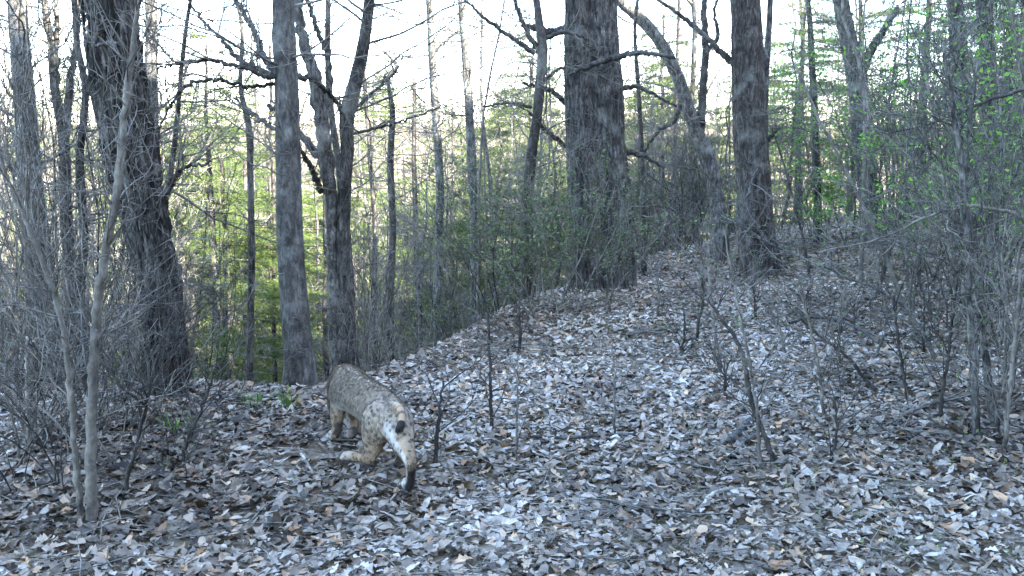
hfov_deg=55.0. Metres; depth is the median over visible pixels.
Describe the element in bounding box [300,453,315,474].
stick
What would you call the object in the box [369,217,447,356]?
conifer
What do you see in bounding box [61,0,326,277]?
tree
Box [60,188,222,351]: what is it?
conifer
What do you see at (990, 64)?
leafing sapling
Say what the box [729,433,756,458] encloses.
log
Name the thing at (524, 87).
conifer
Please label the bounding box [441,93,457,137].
conifer
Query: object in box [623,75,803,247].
bare shrub
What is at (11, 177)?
conifer
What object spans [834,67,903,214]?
upright shrub
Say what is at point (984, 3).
tree
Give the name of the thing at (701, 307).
sapling
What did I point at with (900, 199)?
bare shrub
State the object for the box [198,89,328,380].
conifer
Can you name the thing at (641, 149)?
tree
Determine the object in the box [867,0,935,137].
bare pole
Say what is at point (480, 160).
tree
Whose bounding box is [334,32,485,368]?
tree
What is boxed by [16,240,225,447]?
bare shrub
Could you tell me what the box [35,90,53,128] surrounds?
conifer
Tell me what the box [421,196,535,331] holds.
bare pole
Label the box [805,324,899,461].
sapling
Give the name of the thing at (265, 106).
bare tree
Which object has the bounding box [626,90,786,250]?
bare shrub
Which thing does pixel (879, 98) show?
upright shrub
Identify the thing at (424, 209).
bare tree
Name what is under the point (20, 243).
conifer
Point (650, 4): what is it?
sky
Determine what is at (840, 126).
bare pole
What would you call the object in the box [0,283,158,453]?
bare shrub
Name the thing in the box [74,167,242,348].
conifer
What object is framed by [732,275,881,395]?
sapling
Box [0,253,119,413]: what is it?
bare shrub
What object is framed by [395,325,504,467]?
sapling
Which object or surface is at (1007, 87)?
bare pole
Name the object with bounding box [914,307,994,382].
sapling
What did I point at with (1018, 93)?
upright shrub
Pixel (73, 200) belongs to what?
bare pole
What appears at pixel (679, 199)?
bare shrub
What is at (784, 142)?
upright shrub
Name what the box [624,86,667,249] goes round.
conifer
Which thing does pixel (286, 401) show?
grass tuft
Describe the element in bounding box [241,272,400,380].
bare shrub
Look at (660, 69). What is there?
conifer
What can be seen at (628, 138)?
conifer
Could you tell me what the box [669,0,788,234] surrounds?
bare pole
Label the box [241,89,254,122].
conifer
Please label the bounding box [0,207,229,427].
bare shrub
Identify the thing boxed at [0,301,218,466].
bare shrub
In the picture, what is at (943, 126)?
upright shrub
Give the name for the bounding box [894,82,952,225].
upright shrub
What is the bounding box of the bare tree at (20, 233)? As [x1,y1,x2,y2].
[2,116,105,325]
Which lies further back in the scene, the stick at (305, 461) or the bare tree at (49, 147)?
the bare tree at (49, 147)
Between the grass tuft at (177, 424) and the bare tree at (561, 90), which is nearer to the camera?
the grass tuft at (177, 424)
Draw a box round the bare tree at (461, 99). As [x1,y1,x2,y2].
[455,58,464,124]
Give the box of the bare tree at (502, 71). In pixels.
[494,55,519,96]
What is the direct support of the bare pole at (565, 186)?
on the ground
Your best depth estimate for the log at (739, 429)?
5.17 m
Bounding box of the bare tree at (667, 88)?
[632,39,723,242]
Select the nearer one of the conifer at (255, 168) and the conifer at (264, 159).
the conifer at (264, 159)
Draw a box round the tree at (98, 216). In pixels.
[28,0,174,382]
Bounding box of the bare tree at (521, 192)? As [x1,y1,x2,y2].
[443,88,568,318]
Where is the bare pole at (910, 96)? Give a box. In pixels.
[799,0,1010,286]
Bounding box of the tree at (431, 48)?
[311,0,552,346]
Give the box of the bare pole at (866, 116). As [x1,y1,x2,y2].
[786,0,1016,285]
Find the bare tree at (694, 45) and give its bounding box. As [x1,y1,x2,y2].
[617,0,848,242]
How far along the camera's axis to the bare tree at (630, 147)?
14.76 m
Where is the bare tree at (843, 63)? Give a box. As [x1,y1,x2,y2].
[776,0,901,204]
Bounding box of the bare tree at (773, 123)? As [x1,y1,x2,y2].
[720,25,810,220]
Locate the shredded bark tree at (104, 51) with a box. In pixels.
[36,0,246,402]
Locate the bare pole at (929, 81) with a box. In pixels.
[897,0,993,228]
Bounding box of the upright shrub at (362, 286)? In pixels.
[311,202,429,371]
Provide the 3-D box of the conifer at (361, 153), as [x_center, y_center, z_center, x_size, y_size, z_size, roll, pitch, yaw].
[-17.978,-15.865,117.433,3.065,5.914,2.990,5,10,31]
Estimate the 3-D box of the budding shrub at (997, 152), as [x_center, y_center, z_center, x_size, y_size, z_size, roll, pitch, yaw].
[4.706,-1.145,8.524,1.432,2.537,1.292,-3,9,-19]
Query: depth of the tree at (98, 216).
6.59 m
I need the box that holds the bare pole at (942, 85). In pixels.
[904,4,1007,208]
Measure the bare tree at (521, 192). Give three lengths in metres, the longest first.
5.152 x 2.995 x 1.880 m
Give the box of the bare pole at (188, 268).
[108,236,222,367]
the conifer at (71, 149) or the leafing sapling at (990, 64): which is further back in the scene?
the conifer at (71, 149)
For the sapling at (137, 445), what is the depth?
4.10 m
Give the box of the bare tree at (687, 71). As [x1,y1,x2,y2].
[666,37,701,134]
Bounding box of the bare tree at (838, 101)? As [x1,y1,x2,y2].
[790,0,895,210]
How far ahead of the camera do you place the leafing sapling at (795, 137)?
13.42 m
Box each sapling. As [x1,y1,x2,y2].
[0,5,207,521]
[12,336,39,453]
[16,0,234,522]
[87,296,200,497]
[169,323,262,460]
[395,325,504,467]
[457,288,535,428]
[462,304,577,460]
[488,281,537,350]
[569,321,678,437]
[635,243,701,319]
[638,235,786,465]
[648,213,770,372]
[650,286,704,355]
[656,145,939,360]
[671,255,730,341]
[694,326,744,396]
[697,169,814,468]
[707,27,902,234]
[729,258,786,320]
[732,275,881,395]
[751,82,828,275]
[752,248,868,415]
[754,275,798,352]
[759,0,913,309]
[768,34,892,240]
[769,6,944,242]
[774,142,1023,397]
[775,265,840,314]
[791,160,856,242]
[798,253,879,367]
[799,128,959,269]
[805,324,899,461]
[811,1,1023,211]
[836,245,889,336]
[837,0,1023,436]
[843,41,964,298]
[846,0,1023,259]
[849,274,927,357]
[852,227,902,310]
[853,1,1023,432]
[866,0,1022,344]
[866,219,945,404]
[884,269,955,353]
[893,243,936,321]
[898,209,1007,416]
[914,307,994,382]
[924,20,1023,297]
[928,268,1023,355]
[930,225,1023,448]
[943,112,1023,325]
[991,309,1023,394]
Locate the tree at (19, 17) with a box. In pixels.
[0,0,238,387]
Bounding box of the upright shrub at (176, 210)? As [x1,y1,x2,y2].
[0,136,196,383]
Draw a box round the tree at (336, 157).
[321,0,429,365]
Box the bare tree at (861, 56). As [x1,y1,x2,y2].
[812,0,917,210]
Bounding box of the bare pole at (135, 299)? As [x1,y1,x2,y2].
[2,222,212,381]
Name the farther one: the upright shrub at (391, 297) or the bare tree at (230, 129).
the bare tree at (230, 129)
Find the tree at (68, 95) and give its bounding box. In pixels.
[0,0,231,384]
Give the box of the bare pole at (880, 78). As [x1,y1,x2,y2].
[829,0,905,176]
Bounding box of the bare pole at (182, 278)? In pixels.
[89,227,200,380]
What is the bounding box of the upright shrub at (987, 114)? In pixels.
[943,2,1020,252]
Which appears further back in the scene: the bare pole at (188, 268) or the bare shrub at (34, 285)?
the bare pole at (188, 268)
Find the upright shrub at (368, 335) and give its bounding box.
[312,152,443,371]
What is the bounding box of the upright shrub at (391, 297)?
[306,135,463,372]
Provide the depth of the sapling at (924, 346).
6.83 m
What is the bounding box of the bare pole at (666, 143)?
[637,56,736,251]
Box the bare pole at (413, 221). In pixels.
[360,116,522,363]
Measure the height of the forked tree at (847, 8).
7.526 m
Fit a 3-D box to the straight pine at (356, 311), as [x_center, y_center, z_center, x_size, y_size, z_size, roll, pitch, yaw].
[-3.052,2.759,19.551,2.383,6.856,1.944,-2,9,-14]
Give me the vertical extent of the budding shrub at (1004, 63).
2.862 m
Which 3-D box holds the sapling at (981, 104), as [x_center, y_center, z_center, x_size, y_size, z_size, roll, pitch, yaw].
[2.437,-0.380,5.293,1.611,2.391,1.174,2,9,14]
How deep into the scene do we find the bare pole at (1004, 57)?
11.77 m
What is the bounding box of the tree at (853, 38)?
[768,0,945,252]
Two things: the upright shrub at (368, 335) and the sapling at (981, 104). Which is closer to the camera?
the sapling at (981, 104)
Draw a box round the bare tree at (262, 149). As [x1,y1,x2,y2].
[223,89,277,347]
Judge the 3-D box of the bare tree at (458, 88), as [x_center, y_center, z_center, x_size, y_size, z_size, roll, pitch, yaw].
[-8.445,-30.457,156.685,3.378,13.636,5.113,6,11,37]
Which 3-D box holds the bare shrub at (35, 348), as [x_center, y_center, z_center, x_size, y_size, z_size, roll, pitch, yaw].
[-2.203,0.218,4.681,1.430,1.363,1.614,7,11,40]
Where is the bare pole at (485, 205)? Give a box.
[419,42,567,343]
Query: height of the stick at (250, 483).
0.160 m
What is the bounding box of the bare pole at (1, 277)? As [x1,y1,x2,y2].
[0,25,84,380]
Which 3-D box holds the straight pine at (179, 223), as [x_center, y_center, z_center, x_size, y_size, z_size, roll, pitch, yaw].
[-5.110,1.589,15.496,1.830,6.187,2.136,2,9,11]
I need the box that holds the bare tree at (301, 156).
[267,106,315,178]
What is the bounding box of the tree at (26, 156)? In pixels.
[0,0,65,380]
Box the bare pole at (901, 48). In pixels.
[825,0,975,196]
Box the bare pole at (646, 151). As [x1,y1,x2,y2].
[625,83,684,246]
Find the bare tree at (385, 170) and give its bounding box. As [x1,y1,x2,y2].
[360,121,423,240]
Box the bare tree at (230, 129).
[218,85,256,187]
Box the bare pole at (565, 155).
[542,105,654,281]
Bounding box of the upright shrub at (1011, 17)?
[1003,0,1023,129]
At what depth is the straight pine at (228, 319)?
18.16 m
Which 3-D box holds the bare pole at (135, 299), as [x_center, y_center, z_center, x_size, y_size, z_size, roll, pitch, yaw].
[-5.629,0.957,13.490,2.211,6.379,2.600,4,9,25]
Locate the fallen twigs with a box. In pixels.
[0,263,1023,575]
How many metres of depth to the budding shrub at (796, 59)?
12.17 m
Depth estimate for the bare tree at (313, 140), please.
19.26 m
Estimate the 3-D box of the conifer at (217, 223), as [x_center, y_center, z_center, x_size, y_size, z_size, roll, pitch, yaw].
[-6.250,1.261,19.135,4.461,9.721,4.547,-8,11,-42]
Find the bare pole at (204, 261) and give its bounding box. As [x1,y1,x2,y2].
[77,59,279,382]
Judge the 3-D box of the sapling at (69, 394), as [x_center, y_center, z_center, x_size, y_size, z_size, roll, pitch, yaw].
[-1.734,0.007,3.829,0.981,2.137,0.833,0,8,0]
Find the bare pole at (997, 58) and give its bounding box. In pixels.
[937,0,1023,151]
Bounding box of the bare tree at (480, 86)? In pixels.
[394,0,655,310]
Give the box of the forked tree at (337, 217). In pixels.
[184,0,528,377]
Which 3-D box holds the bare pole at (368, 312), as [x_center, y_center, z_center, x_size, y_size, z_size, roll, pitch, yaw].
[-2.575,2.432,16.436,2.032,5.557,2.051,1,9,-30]
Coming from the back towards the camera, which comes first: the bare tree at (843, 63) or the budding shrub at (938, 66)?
the bare tree at (843, 63)
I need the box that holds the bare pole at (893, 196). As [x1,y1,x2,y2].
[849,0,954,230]
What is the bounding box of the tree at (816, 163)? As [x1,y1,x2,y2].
[761,0,844,241]
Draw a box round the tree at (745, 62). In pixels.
[623,0,798,278]
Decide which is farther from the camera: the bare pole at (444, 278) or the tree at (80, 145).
the bare pole at (444, 278)
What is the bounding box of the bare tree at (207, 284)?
[72,76,276,382]
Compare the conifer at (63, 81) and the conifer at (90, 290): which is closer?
the conifer at (90, 290)
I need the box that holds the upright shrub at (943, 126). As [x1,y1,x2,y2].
[890,36,953,205]
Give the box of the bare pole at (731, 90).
[686,34,781,190]
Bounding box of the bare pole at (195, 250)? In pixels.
[90,230,234,343]
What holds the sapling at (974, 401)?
on the ground
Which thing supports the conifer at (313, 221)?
on the ground
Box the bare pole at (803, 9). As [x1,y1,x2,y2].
[720,0,843,201]
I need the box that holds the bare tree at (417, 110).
[402,72,425,175]
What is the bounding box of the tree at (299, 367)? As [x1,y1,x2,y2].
[43,0,487,392]
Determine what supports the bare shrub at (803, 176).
on the ground
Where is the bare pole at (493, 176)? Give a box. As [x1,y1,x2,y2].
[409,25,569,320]
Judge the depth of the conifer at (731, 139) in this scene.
36.53 m
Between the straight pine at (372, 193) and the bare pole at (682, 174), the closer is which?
the straight pine at (372, 193)
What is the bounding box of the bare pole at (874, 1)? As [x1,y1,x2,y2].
[799,0,919,234]
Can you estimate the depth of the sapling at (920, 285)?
7.81 m
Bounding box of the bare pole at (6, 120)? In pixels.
[0,66,48,382]
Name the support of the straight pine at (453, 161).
on the ground
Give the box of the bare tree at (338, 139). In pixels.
[257,60,377,269]
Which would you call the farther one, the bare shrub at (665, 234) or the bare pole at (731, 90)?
the bare pole at (731, 90)
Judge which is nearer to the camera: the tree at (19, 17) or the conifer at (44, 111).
the tree at (19, 17)
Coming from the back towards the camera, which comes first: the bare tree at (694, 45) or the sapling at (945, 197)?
the bare tree at (694, 45)
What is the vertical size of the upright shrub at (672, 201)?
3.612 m
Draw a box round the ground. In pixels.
[0,124,1023,575]
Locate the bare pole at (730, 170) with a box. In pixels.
[684,105,736,238]
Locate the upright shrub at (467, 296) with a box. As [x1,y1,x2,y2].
[402,155,564,345]
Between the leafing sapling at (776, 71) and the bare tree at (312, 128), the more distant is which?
the bare tree at (312, 128)
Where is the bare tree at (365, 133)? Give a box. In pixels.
[354,75,384,174]
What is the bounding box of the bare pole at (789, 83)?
[714,0,836,224]
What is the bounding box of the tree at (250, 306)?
[161,3,324,380]
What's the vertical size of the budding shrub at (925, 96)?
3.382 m
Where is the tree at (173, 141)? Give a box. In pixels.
[54,0,272,255]
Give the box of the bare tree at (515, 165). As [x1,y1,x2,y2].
[480,126,545,292]
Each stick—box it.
[212,460,338,499]
[251,406,313,422]
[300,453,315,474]
[426,390,470,441]
[528,414,638,439]
[583,483,699,528]
[625,315,732,336]
[699,487,750,509]
[788,316,892,346]
[881,382,1012,427]
[884,513,932,523]
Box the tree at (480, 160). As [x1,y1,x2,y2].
[365,0,564,320]
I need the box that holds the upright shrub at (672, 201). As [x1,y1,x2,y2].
[624,17,726,251]
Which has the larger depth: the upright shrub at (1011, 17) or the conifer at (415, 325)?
the conifer at (415, 325)
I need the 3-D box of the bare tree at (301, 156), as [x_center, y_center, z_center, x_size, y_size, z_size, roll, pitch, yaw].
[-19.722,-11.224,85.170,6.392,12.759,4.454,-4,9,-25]
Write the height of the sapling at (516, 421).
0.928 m
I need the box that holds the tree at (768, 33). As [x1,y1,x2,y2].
[691,0,874,182]
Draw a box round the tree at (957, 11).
[855,0,1023,260]
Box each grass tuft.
[158,409,192,433]
[234,392,273,409]
[270,386,308,409]
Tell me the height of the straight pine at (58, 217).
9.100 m
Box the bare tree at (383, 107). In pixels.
[360,42,421,173]
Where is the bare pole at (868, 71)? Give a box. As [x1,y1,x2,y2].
[806,0,913,205]
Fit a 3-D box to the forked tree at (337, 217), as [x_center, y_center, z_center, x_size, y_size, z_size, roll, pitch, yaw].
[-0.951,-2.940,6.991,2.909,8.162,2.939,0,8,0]
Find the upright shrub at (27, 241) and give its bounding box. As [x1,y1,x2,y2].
[0,0,134,400]
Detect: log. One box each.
[723,417,753,448]
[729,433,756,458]
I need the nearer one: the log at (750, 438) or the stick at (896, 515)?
the stick at (896, 515)
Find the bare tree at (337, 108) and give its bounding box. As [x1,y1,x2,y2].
[330,81,344,152]
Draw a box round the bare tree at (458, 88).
[450,53,463,121]
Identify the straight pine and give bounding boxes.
[0,91,41,379]
[9,169,89,365]
[50,177,113,381]
[170,194,231,375]
[172,39,324,383]
[181,144,275,379]
[196,249,256,379]
[204,138,319,325]
[233,185,311,383]
[264,169,370,381]
[303,45,426,370]
[321,259,380,366]
[358,64,477,347]
[419,105,483,344]
[626,0,713,247]
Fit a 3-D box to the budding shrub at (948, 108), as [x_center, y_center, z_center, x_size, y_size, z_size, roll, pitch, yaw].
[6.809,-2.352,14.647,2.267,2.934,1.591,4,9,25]
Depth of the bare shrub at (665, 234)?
13.20 m
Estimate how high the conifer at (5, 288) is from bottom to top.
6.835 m
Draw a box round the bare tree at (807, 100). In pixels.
[768,0,900,222]
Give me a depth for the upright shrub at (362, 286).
9.26 m
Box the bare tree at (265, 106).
[249,86,275,170]
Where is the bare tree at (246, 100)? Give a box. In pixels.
[233,70,265,139]
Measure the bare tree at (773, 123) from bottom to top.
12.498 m
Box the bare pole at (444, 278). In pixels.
[358,136,511,353]
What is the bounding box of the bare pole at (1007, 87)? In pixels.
[994,1,1021,244]
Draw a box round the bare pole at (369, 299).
[320,255,423,360]
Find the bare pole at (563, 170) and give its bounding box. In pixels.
[546,59,660,258]
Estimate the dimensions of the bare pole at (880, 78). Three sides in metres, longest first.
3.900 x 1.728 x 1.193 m
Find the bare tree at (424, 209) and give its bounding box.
[325,99,469,369]
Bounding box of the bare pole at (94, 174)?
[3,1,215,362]
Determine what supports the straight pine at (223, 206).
on the ground
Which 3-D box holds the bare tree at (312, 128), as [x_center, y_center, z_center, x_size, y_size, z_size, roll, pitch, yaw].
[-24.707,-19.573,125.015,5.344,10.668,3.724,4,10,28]
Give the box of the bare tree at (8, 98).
[0,39,48,278]
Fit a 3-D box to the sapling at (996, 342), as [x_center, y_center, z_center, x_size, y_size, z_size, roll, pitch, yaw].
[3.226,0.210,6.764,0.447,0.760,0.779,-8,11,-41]
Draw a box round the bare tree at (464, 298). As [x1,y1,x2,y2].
[427,254,501,327]
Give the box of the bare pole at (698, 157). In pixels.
[663,66,735,243]
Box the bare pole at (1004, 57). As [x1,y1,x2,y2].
[974,0,1023,250]
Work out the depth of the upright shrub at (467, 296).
11.73 m
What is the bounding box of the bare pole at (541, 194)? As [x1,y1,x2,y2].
[486,105,564,290]
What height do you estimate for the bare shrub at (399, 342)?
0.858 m
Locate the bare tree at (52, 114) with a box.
[35,70,98,200]
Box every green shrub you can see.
[379,242,518,346]
[404,154,581,317]
[405,146,593,320]
[413,135,670,318]
[475,155,693,310]
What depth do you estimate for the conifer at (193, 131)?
69.38 m
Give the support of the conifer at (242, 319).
on the ground
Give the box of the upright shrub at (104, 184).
[0,3,236,362]
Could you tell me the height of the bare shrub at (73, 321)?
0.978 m
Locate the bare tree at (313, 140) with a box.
[302,113,450,359]
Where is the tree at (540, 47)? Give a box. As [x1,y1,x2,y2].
[422,0,639,299]
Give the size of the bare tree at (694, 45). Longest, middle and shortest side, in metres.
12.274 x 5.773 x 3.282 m
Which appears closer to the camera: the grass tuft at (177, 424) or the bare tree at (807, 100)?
the grass tuft at (177, 424)
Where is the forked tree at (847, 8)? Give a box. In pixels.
[725,0,945,247]
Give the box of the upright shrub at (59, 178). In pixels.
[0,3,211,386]
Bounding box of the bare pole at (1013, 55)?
[994,1,1020,129]
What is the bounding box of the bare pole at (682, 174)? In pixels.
[638,69,728,246]
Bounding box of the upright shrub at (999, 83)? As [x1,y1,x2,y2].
[942,16,1022,176]
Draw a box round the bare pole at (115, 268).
[4,79,175,384]
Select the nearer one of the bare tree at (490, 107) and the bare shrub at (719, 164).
the bare shrub at (719, 164)
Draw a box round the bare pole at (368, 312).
[312,271,416,368]
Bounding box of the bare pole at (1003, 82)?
[948,16,1023,182]
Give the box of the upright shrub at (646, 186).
[625,68,680,245]
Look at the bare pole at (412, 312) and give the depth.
16.19 m
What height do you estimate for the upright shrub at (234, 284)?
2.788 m
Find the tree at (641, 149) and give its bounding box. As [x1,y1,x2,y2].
[617,0,727,272]
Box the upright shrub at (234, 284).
[165,111,271,380]
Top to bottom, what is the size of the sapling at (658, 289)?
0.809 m
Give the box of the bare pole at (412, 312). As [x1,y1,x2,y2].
[357,257,456,353]
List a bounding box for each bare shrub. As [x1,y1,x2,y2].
[0,135,133,391]
[0,169,223,432]
[0,188,231,464]
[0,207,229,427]
[0,230,123,382]
[0,249,89,382]
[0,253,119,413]
[0,273,139,406]
[0,281,168,488]
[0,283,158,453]
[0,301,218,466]
[0,303,135,493]
[0,308,198,486]
[1,220,92,372]
[1,258,198,386]
[2,205,242,437]
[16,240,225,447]
[19,230,281,395]
[22,196,272,431]
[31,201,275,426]
[98,317,223,457]
[184,299,255,383]
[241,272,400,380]
[267,313,361,381]
[277,218,454,370]
[313,295,452,377]
[372,284,515,351]
[518,71,736,251]
[537,139,735,259]
[549,115,708,254]
[568,168,736,271]
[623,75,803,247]
[624,81,836,245]
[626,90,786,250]
[627,24,822,250]
[631,141,709,258]
[632,143,705,254]
[634,109,709,253]
[635,137,726,251]
[635,200,710,258]
[637,215,702,276]
[647,175,735,245]
[661,72,807,235]
[774,113,847,222]
[834,113,1023,279]
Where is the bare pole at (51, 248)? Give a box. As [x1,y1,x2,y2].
[0,185,118,378]
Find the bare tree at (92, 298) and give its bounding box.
[59,243,124,382]
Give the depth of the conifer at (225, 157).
73.17 m
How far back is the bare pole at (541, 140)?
12.99 m
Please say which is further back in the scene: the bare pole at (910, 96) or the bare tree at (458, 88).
the bare tree at (458, 88)
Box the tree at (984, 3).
[871,0,1023,245]
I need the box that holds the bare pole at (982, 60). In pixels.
[928,0,1018,217]
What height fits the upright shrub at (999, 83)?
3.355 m
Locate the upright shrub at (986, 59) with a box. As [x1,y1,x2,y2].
[941,0,1023,275]
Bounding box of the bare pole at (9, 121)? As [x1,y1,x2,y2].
[0,37,142,352]
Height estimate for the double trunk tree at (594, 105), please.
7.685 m
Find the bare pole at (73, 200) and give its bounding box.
[10,85,189,383]
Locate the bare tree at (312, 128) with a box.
[302,97,315,161]
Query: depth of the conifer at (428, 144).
123.27 m
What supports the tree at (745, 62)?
on the ground
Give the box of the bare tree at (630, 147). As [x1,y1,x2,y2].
[512,3,695,242]
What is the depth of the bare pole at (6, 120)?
12.20 m
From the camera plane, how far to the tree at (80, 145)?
6.51 m
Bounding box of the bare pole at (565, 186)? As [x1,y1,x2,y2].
[515,86,657,264]
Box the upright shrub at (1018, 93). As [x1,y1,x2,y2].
[975,0,1023,206]
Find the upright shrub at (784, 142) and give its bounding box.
[713,27,829,229]
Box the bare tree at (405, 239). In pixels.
[354,160,488,353]
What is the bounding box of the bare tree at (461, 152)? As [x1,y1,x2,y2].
[406,86,514,326]
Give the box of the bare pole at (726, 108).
[672,8,787,187]
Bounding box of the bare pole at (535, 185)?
[480,136,565,297]
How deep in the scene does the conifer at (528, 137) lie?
96.63 m
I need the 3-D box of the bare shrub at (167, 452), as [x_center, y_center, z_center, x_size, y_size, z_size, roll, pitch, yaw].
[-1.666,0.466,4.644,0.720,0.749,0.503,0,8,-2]
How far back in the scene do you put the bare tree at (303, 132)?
87.87 m
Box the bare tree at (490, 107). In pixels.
[474,71,504,158]
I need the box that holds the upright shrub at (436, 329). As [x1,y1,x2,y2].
[373,155,514,365]
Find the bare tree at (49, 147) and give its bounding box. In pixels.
[38,102,56,195]
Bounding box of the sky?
[0,0,1015,126]
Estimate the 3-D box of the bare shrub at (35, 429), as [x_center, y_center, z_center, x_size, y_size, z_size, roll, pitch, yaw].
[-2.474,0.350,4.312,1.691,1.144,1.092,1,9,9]
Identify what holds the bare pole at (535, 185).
on the ground
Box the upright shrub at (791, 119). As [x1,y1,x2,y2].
[761,1,850,224]
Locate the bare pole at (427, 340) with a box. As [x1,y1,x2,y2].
[356,137,519,370]
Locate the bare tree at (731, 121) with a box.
[646,7,811,229]
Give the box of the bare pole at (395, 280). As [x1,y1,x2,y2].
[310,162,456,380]
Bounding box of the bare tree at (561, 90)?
[514,6,633,284]
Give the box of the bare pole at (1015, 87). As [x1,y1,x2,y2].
[979,3,1022,240]
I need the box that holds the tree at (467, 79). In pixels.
[342,0,566,330]
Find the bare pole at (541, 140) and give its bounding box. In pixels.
[454,1,665,293]
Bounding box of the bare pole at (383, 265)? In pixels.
[326,204,448,357]
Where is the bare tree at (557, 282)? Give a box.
[472,0,568,291]
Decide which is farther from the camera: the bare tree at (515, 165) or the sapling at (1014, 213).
the bare tree at (515, 165)
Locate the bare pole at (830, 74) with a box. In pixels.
[799,0,885,136]
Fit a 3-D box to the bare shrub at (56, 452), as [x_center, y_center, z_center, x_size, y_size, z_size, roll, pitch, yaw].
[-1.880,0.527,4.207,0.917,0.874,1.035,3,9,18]
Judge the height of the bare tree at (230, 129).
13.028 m
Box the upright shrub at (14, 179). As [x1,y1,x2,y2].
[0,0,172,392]
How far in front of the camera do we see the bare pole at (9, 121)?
7.83 m
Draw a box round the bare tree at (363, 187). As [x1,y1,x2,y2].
[254,35,473,382]
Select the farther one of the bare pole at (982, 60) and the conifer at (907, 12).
the conifer at (907, 12)
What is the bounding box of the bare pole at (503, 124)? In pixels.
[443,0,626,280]
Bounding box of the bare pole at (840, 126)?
[829,78,871,191]
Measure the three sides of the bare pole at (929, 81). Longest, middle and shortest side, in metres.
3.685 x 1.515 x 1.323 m
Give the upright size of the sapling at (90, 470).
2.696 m
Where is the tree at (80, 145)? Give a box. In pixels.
[0,0,229,387]
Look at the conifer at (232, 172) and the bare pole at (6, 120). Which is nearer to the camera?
the bare pole at (6, 120)
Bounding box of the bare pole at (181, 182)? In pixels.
[86,7,236,381]
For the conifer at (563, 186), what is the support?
on the ground
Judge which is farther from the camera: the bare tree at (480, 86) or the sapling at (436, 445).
the bare tree at (480, 86)
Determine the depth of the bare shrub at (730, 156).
15.24 m
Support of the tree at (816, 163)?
on the ground
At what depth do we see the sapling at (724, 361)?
5.83 m
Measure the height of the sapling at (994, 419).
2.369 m
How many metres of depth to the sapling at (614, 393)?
5.14 m
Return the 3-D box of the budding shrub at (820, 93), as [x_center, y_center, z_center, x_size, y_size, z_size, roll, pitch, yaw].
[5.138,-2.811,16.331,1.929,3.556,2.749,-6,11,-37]
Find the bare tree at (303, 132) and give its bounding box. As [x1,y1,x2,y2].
[299,83,311,194]
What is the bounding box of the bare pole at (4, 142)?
[0,1,90,382]
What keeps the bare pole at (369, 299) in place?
on the ground
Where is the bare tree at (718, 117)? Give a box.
[663,63,733,240]
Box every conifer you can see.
[0,137,59,288]
[0,209,34,383]
[1,178,89,339]
[30,211,140,384]
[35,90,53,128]
[43,119,89,216]
[45,55,94,159]
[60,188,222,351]
[72,125,108,231]
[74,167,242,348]
[89,21,328,383]
[90,100,280,379]
[104,237,206,385]
[162,81,220,208]
[185,114,277,279]
[193,68,245,166]
[196,183,330,382]
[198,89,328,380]
[199,121,245,217]
[202,239,278,382]
[237,130,274,217]
[238,162,413,381]
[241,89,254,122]
[255,131,307,234]
[302,175,320,259]
[303,169,411,370]
[304,128,427,361]
[321,149,402,274]
[354,53,398,175]
[354,88,381,159]
[354,138,372,170]
[361,140,465,357]
[368,57,408,145]
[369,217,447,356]
[371,96,403,151]
[371,179,505,365]
[398,109,501,329]
[399,81,420,141]
[409,144,458,236]
[410,94,568,341]
[411,83,430,127]
[416,116,433,160]
[419,119,469,236]
[421,111,516,329]
[435,34,568,326]
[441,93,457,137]
[488,82,526,163]
[509,101,557,176]
[511,172,567,296]
[517,53,535,143]
[520,63,561,152]
[525,97,563,189]
[540,135,639,285]
[623,0,736,257]
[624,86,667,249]
[625,121,652,217]
[636,123,727,254]
[643,70,665,133]
[654,70,682,171]
[680,74,792,241]
[685,94,791,239]
[723,0,872,225]
[776,122,802,200]
[786,146,858,221]
[822,75,873,174]
[854,0,1019,196]
[917,0,1023,173]
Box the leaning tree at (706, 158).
[617,0,820,262]
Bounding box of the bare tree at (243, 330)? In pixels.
[166,0,348,382]
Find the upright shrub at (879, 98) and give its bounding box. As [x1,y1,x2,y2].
[825,2,935,207]
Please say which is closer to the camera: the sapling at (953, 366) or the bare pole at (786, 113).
the sapling at (953, 366)
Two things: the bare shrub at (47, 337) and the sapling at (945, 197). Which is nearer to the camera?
the bare shrub at (47, 337)
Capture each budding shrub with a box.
[764,0,947,247]
[771,0,908,214]
[817,1,1023,248]
[817,35,906,211]
[826,27,1014,329]
[846,0,1023,316]
[871,9,935,238]
[873,78,1023,357]
[876,0,1023,373]
[896,46,1022,214]
[899,0,1017,228]
[908,0,1023,399]
[914,0,1023,341]
[932,39,1022,179]
[947,0,1023,272]
[968,74,1023,244]
[993,0,1023,84]
[1004,27,1023,211]
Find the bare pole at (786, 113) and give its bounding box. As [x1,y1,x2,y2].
[769,7,849,229]
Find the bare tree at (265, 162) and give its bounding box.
[211,124,322,359]
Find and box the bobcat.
[324,364,416,490]
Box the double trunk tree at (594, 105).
[464,0,703,292]
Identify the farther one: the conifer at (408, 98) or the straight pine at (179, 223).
the conifer at (408, 98)

